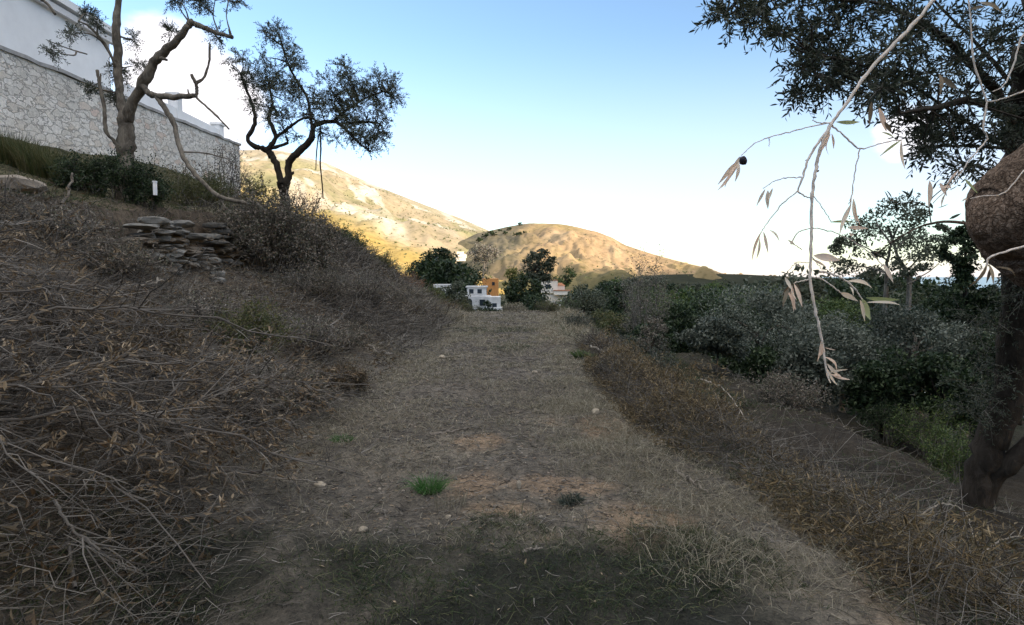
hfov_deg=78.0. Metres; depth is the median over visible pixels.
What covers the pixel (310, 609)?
path
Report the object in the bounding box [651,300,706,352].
broadleaf tree
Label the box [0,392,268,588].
dead branch
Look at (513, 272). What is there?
tree
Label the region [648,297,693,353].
broadleaf tree
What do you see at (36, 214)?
dead branch
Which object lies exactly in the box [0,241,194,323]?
dead branch
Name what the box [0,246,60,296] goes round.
dead branch
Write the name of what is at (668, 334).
broadleaf tree
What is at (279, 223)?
bramble
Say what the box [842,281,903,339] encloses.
broadleaf tree
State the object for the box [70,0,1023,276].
sky
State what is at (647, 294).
wispy tree
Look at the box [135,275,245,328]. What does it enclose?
dry bush
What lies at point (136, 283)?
dead branch
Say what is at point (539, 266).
tall tree
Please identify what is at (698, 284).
valley tree
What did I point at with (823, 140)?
olive branch
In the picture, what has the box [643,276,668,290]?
valley tree
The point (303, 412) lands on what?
dead branch
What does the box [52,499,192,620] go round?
dead branch
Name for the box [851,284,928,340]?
valley tree
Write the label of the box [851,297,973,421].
olive tree
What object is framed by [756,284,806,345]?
broadleaf tree
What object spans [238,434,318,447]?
stick
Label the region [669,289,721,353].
broadleaf tree
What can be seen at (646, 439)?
stick
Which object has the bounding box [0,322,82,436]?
dead branch
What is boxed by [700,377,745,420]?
stick
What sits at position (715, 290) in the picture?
valley tree
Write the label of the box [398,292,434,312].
weed
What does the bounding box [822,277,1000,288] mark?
sea
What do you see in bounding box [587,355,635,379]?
scrub bush
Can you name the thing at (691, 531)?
grass tuft
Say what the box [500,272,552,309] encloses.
broadleaf tree
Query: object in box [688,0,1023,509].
olive tree
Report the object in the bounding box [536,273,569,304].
sunlit villa
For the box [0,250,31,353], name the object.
dead branch
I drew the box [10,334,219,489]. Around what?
dead branch
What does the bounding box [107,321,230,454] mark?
dead branch
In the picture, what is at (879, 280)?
valley tree
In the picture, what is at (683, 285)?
valley tree
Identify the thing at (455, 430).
stick
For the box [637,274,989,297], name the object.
ridge
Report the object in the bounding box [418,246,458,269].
tree
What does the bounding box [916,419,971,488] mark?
shrub
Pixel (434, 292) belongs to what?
shrub
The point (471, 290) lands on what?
window
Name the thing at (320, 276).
dry bush
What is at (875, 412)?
shrub
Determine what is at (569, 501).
green plant
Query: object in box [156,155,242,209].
shrub
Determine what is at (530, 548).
stick
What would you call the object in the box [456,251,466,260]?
hillside house
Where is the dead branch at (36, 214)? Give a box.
[0,178,80,251]
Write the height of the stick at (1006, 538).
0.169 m
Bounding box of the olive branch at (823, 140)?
[718,0,935,384]
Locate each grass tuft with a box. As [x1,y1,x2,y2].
[329,433,356,442]
[397,471,458,495]
[676,523,706,540]
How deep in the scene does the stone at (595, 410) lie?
7.21 m
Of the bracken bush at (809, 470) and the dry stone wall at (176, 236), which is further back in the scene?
the dry stone wall at (176, 236)
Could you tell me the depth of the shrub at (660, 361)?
17.84 m
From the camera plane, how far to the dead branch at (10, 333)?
3.14 m
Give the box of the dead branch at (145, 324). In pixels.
[10,291,267,352]
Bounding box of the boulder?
[0,175,47,195]
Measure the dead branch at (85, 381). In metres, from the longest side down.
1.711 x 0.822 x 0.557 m
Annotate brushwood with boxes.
[0,169,468,624]
[558,323,1023,624]
[645,355,1023,610]
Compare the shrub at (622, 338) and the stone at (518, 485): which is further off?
the shrub at (622, 338)
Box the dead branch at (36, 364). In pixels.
[0,356,118,435]
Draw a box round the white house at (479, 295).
[466,286,501,309]
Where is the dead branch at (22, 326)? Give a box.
[0,275,61,351]
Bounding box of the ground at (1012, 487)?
[0,137,1023,624]
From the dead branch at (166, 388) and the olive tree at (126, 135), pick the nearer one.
the dead branch at (166, 388)
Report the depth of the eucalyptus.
39.20 m
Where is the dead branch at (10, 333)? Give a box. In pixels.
[0,282,39,386]
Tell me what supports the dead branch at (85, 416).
on the dead branch at (263, 458)
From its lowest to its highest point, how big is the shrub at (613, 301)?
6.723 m
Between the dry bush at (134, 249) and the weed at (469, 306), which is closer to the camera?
the dry bush at (134, 249)
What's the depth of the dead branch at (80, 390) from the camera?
4.17 m
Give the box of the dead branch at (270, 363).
[128,329,360,390]
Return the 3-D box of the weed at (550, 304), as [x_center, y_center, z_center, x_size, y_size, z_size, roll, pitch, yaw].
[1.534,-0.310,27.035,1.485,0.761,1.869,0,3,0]
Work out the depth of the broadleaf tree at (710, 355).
36.13 m
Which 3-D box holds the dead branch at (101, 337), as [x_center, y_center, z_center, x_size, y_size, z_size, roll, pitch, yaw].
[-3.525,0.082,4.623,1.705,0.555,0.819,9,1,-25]
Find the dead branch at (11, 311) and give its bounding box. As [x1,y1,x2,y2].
[0,272,116,345]
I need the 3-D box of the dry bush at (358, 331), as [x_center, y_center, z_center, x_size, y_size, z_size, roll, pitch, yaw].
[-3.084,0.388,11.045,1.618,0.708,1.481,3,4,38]
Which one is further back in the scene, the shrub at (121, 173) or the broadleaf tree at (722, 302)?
the broadleaf tree at (722, 302)
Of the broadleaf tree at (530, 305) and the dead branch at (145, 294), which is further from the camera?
the broadleaf tree at (530, 305)
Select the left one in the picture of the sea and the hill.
the hill
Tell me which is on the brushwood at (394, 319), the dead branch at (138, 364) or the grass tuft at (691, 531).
the dead branch at (138, 364)
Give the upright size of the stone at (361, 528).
0.050 m
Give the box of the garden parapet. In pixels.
[124,84,225,136]
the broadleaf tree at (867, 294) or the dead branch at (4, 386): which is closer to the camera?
the dead branch at (4, 386)
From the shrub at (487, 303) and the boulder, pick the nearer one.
the boulder
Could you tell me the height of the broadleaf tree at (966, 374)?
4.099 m
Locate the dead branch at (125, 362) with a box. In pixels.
[0,329,271,404]
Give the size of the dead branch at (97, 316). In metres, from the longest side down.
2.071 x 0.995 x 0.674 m
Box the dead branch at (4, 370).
[0,314,267,389]
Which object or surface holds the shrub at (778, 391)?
on the ground at (1012, 487)
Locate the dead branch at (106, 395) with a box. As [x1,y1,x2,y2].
[2,343,230,455]
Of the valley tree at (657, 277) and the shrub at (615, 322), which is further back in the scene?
the valley tree at (657, 277)
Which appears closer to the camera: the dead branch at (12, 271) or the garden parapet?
the dead branch at (12, 271)
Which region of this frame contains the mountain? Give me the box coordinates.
[240,150,572,293]
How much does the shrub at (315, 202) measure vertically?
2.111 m
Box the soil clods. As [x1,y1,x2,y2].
[160,321,843,533]
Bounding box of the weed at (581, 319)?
[555,308,595,328]
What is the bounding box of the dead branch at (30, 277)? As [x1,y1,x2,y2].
[0,246,90,284]
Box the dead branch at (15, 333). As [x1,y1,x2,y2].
[0,280,60,356]
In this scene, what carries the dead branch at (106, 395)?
on the dead branch at (263, 458)
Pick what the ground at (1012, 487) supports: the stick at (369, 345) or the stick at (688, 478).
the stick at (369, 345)
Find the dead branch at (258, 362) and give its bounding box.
[81,325,401,431]
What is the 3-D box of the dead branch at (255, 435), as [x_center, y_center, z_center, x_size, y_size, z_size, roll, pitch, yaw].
[-2.234,0.644,4.087,1.833,0.577,0.923,14,-14,-7]
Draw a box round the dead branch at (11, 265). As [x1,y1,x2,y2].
[0,217,28,307]
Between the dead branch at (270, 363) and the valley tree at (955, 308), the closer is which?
the dead branch at (270, 363)
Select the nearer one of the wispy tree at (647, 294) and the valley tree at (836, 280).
the wispy tree at (647, 294)
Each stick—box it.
[60,172,73,207]
[121,277,164,287]
[186,465,318,482]
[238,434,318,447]
[364,344,392,354]
[430,426,470,434]
[523,545,542,551]
[614,431,676,446]
[673,469,707,493]
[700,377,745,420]
[918,502,973,536]
[981,527,1022,553]
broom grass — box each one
[0,127,58,167]
[2,133,82,178]
[35,148,106,196]
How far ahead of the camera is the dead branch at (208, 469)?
4.50 m
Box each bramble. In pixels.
[204,175,345,278]
[274,211,347,277]
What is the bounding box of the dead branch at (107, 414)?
[0,325,377,515]
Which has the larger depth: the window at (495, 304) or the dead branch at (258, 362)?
the window at (495, 304)
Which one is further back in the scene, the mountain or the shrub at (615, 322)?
the mountain
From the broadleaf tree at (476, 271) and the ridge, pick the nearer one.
the broadleaf tree at (476, 271)
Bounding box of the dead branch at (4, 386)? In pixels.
[0,375,19,393]
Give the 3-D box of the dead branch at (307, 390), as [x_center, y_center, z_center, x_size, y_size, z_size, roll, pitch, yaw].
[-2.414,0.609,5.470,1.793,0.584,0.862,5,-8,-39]
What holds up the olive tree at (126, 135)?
on the ground at (1012, 487)
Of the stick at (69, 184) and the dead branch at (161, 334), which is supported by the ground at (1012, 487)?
the stick at (69, 184)
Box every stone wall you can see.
[0,45,240,193]
[118,216,271,282]
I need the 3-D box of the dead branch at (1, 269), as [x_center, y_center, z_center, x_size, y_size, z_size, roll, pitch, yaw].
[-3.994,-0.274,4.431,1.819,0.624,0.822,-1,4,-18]
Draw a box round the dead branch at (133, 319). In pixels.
[55,277,188,359]
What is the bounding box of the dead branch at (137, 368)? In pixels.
[0,327,287,421]
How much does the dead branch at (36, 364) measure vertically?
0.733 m
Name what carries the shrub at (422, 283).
on the ground at (1012, 487)
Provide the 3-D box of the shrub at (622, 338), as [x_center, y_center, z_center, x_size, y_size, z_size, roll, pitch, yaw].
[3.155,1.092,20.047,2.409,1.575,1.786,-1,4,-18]
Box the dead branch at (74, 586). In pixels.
[30,482,158,589]
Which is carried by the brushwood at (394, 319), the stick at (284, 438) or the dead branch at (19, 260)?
the dead branch at (19, 260)
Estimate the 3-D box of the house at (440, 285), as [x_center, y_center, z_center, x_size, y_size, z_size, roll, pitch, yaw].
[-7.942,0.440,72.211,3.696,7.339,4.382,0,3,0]
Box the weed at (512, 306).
[500,302,528,311]
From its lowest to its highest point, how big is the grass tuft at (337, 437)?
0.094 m
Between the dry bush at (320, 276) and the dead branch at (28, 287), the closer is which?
the dead branch at (28, 287)
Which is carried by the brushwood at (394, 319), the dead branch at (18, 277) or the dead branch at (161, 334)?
the dead branch at (161, 334)
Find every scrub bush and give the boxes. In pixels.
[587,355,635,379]
[727,416,791,468]
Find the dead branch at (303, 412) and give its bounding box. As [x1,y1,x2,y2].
[58,348,342,447]
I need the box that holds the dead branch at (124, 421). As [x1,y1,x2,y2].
[85,344,262,432]
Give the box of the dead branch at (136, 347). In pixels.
[31,315,237,390]
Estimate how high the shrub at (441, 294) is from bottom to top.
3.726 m
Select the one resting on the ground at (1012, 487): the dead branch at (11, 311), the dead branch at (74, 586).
the dead branch at (74, 586)
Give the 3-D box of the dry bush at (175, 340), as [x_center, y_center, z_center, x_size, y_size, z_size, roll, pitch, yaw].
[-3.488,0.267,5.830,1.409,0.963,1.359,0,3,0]
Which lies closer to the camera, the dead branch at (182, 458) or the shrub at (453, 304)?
the dead branch at (182, 458)
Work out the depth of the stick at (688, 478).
4.88 m
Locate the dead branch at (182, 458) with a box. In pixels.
[14,388,295,512]
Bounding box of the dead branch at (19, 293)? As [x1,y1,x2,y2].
[2,275,92,335]
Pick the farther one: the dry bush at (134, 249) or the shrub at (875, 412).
the shrub at (875, 412)
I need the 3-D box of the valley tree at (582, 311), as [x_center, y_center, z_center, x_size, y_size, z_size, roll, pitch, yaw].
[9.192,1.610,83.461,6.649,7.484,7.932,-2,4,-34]
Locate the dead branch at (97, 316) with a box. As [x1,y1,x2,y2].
[0,257,131,349]
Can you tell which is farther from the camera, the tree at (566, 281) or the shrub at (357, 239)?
the tree at (566, 281)
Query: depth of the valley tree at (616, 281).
242.04 m
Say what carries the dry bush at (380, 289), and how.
on the ground at (1012, 487)
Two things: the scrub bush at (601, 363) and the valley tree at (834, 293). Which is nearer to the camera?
the scrub bush at (601, 363)
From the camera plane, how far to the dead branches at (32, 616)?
3.27 m
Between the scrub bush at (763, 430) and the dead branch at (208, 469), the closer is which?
the dead branch at (208, 469)
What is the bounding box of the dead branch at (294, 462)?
[125,404,322,493]
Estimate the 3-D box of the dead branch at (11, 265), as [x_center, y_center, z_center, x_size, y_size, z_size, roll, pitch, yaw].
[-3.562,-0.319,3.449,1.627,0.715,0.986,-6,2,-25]
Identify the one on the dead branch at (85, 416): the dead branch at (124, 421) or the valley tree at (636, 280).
the dead branch at (124, 421)
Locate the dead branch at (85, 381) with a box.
[0,374,238,469]
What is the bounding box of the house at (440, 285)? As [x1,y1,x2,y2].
[433,284,456,299]
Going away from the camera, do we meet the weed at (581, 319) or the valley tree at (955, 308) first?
the weed at (581, 319)
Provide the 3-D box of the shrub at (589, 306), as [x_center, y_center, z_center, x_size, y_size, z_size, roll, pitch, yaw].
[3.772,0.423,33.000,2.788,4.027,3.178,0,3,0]
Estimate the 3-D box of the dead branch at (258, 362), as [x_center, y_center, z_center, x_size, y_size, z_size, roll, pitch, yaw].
[-2.194,0.530,4.916,2.589,0.860,1.072,-2,4,-32]
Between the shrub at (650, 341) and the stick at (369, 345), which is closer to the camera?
the stick at (369, 345)
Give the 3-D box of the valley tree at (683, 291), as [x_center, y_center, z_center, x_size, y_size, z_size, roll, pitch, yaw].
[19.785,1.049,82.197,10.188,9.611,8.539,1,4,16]
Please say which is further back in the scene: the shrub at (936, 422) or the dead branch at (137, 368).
the shrub at (936, 422)
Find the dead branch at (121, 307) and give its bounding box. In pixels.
[0,237,346,376]
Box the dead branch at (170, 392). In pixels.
[139,358,212,419]
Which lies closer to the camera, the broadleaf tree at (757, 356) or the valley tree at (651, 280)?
the broadleaf tree at (757, 356)
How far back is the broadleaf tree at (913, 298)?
44.47 m
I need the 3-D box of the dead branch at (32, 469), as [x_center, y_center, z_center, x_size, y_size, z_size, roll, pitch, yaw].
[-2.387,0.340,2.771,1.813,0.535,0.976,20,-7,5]
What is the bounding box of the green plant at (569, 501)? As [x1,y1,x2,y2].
[553,491,587,506]
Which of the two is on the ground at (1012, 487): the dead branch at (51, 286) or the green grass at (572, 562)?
the green grass at (572, 562)
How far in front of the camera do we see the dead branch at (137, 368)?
4.20 m
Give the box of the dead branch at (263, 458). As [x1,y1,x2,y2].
[0,377,335,501]
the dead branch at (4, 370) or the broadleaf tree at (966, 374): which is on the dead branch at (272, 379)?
the dead branch at (4, 370)
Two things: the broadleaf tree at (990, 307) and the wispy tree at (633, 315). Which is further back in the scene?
the wispy tree at (633, 315)
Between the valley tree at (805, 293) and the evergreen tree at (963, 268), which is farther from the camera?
the valley tree at (805, 293)
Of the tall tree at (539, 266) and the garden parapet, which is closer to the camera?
the garden parapet
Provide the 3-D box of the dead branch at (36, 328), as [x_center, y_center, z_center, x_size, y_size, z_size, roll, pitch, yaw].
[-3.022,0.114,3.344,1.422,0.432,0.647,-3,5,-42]
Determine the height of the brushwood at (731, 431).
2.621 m
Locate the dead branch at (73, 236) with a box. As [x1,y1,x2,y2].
[0,203,184,282]
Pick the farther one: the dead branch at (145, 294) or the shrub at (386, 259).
the shrub at (386, 259)
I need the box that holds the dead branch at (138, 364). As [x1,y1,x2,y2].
[77,333,216,388]
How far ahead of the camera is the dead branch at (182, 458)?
3.79 m
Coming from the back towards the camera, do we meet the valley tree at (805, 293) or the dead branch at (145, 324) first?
the valley tree at (805, 293)
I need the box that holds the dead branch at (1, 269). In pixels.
[0,237,83,313]
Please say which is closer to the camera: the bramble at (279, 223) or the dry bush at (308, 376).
the dry bush at (308, 376)
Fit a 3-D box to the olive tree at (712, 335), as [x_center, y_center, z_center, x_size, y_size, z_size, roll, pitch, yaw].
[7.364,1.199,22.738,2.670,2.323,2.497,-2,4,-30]
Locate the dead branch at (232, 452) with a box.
[0,371,310,471]
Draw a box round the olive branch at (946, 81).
[928,0,1023,286]
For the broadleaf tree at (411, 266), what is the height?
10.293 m
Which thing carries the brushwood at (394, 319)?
on the ground at (1012, 487)
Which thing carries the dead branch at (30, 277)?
on the brushwood at (394, 319)
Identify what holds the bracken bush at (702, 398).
on the ground at (1012, 487)
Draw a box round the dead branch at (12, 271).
[0,228,29,276]
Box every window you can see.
[468,288,473,293]
[477,288,482,293]
[479,299,484,306]
[491,302,497,307]
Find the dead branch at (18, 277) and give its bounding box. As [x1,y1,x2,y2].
[0,249,44,294]
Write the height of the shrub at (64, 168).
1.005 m
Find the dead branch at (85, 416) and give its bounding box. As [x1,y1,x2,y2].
[0,375,225,473]
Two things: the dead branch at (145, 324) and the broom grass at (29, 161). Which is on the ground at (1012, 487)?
the broom grass at (29, 161)
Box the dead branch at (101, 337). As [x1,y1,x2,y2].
[0,296,160,372]
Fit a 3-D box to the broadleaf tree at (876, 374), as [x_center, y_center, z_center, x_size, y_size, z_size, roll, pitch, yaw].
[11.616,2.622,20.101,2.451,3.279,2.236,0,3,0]
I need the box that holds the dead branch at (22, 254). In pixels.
[0,230,52,303]
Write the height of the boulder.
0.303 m
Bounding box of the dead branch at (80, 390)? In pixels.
[0,348,193,433]
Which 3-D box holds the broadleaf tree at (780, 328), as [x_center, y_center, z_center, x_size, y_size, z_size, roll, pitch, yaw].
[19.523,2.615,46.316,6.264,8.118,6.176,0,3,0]
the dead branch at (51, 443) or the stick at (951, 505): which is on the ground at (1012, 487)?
the stick at (951, 505)
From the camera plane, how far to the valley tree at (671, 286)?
164.99 m
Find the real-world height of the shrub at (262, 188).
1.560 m
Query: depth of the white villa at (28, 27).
20.67 m
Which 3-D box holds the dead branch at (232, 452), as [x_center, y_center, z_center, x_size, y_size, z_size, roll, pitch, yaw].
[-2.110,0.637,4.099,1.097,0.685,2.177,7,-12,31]
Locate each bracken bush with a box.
[610,349,695,395]
[682,390,732,429]
[779,441,851,504]
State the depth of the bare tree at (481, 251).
249.41 m
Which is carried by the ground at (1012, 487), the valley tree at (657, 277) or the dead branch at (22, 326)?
the valley tree at (657, 277)
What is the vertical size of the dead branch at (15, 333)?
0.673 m
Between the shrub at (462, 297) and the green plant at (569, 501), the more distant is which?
the shrub at (462, 297)
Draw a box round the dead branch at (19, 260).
[0,233,51,276]
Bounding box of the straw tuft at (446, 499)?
[432,487,469,514]
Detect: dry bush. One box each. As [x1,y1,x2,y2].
[0,263,131,346]
[1,184,120,243]
[43,290,218,379]
[64,224,183,277]
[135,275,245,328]
[182,336,305,429]
[192,294,315,365]
[250,355,342,415]
[259,246,375,305]
[275,302,355,361]
[312,315,380,349]
[312,359,374,396]
[329,263,404,307]
[365,277,432,304]
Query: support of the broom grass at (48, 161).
on the ground at (1012, 487)
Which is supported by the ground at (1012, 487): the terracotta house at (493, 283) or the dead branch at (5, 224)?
the terracotta house at (493, 283)
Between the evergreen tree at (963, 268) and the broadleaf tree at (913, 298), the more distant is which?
the broadleaf tree at (913, 298)
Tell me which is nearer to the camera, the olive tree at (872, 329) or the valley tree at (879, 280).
the olive tree at (872, 329)
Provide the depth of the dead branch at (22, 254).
4.67 m
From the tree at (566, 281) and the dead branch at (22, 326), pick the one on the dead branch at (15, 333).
the dead branch at (22, 326)
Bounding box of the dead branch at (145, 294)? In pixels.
[0,266,153,340]
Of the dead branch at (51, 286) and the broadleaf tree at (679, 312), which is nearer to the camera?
the dead branch at (51, 286)
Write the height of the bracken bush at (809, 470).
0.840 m
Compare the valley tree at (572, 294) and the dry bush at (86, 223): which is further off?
the valley tree at (572, 294)
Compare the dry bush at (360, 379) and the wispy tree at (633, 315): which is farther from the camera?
the wispy tree at (633, 315)
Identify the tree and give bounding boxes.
[38,0,250,209]
[218,15,408,205]
[402,258,454,284]
[410,257,491,294]
[418,246,458,269]
[439,280,471,306]
[443,259,489,292]
[466,242,501,282]
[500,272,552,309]
[501,267,525,289]
[514,292,548,310]
[519,248,558,292]
[553,265,576,286]
[555,298,608,328]
[560,287,597,305]
[569,284,609,324]
[585,281,627,311]
[596,276,633,313]
[607,277,625,285]
[614,236,683,351]
[619,276,647,290]
[624,259,661,335]
[626,323,678,353]
[627,284,703,326]
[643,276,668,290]
[644,281,676,294]
[645,277,669,286]
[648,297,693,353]
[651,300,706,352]
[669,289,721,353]
[669,310,731,360]
[673,314,754,371]
[675,282,698,292]
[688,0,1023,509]
[690,282,704,290]
[694,281,823,357]
[696,282,738,305]
[699,280,727,290]
[708,342,783,387]
[710,298,779,355]
[714,285,771,335]
[736,263,834,340]
[748,300,823,382]
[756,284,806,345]
[761,300,880,364]
[771,338,852,410]
[797,272,849,313]
[806,318,917,412]
[807,294,874,376]
[821,282,888,318]
[840,344,920,437]
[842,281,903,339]
[844,273,921,304]
[850,305,933,386]
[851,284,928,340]
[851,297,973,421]
[871,293,954,385]
[882,269,947,302]
[898,349,977,449]
[911,292,978,349]
[914,320,995,438]
[926,225,1000,346]
[928,290,979,324]
[940,331,1023,437]
[972,273,1023,425]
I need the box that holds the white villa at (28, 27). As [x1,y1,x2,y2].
[0,0,112,88]
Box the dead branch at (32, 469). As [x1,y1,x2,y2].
[0,352,126,514]
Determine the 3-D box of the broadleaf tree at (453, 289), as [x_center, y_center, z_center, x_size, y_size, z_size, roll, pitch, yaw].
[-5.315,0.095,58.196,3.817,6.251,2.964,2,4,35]
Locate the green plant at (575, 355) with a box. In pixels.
[567,348,595,358]
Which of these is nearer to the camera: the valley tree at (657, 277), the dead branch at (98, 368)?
the dead branch at (98, 368)
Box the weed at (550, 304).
[531,297,565,311]
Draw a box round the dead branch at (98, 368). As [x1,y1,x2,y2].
[0,292,266,463]
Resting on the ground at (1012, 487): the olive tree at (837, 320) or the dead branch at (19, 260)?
the olive tree at (837, 320)
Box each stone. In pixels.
[314,481,325,487]
[358,526,367,531]
[516,480,520,488]
[592,408,599,413]
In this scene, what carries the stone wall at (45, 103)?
on the ground at (1012, 487)
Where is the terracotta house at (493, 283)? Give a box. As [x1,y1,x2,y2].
[482,278,498,295]
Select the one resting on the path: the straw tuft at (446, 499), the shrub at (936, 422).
the straw tuft at (446, 499)
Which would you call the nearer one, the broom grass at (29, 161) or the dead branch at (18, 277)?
the dead branch at (18, 277)
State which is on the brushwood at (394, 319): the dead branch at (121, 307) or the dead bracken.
the dead branch at (121, 307)
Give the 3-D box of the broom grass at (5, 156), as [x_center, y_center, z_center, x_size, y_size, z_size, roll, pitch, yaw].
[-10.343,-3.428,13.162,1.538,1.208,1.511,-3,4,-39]
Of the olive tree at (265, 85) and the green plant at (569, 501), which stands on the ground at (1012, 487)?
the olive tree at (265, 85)
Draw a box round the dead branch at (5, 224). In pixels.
[0,168,50,256]
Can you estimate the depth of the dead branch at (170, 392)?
5.27 m
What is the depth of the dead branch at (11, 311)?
4.31 m
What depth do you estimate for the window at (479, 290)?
73.38 m
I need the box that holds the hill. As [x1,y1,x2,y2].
[458,223,788,297]
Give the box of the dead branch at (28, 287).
[0,262,54,317]
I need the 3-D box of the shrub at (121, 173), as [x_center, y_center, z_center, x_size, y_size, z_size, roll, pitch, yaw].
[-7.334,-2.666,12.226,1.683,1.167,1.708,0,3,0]
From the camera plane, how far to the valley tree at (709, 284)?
214.75 m
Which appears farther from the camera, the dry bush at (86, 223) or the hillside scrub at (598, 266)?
the hillside scrub at (598, 266)
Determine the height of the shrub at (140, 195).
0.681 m
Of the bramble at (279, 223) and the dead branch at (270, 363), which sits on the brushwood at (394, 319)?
the dead branch at (270, 363)
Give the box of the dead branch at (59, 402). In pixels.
[0,320,188,464]
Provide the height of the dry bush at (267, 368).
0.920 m
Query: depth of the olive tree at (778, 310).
26.52 m
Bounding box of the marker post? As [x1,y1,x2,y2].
[152,181,156,194]
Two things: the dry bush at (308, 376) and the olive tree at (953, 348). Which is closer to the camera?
the dry bush at (308, 376)
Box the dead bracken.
[575,324,1023,624]
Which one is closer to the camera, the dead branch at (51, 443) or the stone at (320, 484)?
the dead branch at (51, 443)
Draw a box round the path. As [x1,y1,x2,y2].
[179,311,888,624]
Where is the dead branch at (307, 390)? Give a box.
[116,352,331,414]
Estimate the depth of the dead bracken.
4.07 m
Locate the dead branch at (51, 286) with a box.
[0,262,133,339]
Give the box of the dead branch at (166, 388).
[48,344,233,428]
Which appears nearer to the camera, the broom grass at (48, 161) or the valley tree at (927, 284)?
the broom grass at (48, 161)
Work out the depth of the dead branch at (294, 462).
4.51 m
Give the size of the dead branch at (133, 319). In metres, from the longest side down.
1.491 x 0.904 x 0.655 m
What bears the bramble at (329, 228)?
on the ground at (1012, 487)
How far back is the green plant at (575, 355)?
12.29 m
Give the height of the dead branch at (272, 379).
0.649 m
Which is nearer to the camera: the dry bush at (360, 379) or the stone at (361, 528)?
the stone at (361, 528)
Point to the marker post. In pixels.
(154, 187)
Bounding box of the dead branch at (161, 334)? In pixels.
[25,307,256,392]
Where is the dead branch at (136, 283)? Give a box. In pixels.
[0,237,196,340]
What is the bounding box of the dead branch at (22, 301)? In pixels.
[0,259,195,351]
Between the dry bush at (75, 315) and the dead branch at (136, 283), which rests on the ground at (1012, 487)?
the dry bush at (75, 315)
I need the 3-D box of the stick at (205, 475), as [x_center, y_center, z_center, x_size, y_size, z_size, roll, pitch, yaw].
[-1.828,1.162,4.434,0.195,0.278,0.956,3,4,39]
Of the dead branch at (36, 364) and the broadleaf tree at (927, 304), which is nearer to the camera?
the dead branch at (36, 364)
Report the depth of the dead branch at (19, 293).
5.20 m
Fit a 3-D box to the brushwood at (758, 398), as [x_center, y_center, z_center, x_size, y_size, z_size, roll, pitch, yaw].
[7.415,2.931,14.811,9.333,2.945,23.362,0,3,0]
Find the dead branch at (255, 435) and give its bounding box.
[33,376,313,466]
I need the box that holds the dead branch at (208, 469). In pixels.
[87,408,262,473]
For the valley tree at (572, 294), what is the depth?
132.01 m
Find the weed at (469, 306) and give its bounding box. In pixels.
[448,299,479,311]
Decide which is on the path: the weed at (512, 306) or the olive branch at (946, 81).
the weed at (512, 306)
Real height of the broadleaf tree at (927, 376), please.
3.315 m
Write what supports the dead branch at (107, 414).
on the ground at (1012, 487)
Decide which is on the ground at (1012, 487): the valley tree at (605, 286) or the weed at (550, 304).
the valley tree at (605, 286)
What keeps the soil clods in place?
on the ground at (1012, 487)
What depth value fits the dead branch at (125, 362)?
4.30 m
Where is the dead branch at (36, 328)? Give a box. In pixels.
[0,294,103,364]
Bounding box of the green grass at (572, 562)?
[0,140,1023,624]
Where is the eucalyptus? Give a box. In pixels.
[827,192,951,341]
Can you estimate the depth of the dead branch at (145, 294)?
5.25 m
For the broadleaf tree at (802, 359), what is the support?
on the ground at (1012, 487)
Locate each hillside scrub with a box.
[305,168,484,269]
[480,230,726,294]
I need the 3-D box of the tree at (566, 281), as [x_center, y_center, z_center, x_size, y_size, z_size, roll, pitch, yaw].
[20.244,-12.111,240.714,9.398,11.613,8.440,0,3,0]
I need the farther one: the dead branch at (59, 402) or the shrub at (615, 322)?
the shrub at (615, 322)
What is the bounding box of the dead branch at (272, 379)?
[104,329,387,411]
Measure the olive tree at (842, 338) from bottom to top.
3.899 m
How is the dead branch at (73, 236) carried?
on the dead branch at (59, 267)
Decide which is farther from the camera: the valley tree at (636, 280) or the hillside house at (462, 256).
the hillside house at (462, 256)
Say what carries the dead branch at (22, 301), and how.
on the brushwood at (394, 319)
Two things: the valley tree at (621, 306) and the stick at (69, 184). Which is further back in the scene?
the valley tree at (621, 306)
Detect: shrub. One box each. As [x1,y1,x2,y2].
[41,147,128,193]
[68,145,175,201]
[122,175,173,210]
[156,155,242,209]
[184,138,261,210]
[234,169,278,205]
[289,181,331,225]
[332,221,369,253]
[368,244,398,272]
[400,269,426,289]
[416,281,452,304]
[427,287,444,300]
[436,298,460,310]
[455,295,474,310]
[476,300,495,311]
[558,282,611,330]
[586,324,644,356]
[591,307,626,337]
[598,289,630,348]
[634,339,687,378]
[636,315,670,355]
[742,364,832,409]
[852,395,923,449]
[878,387,977,460]
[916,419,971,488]
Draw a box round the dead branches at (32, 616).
[0,175,453,624]
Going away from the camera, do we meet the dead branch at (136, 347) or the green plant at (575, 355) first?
the dead branch at (136, 347)
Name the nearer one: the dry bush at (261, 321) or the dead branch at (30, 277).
the dead branch at (30, 277)

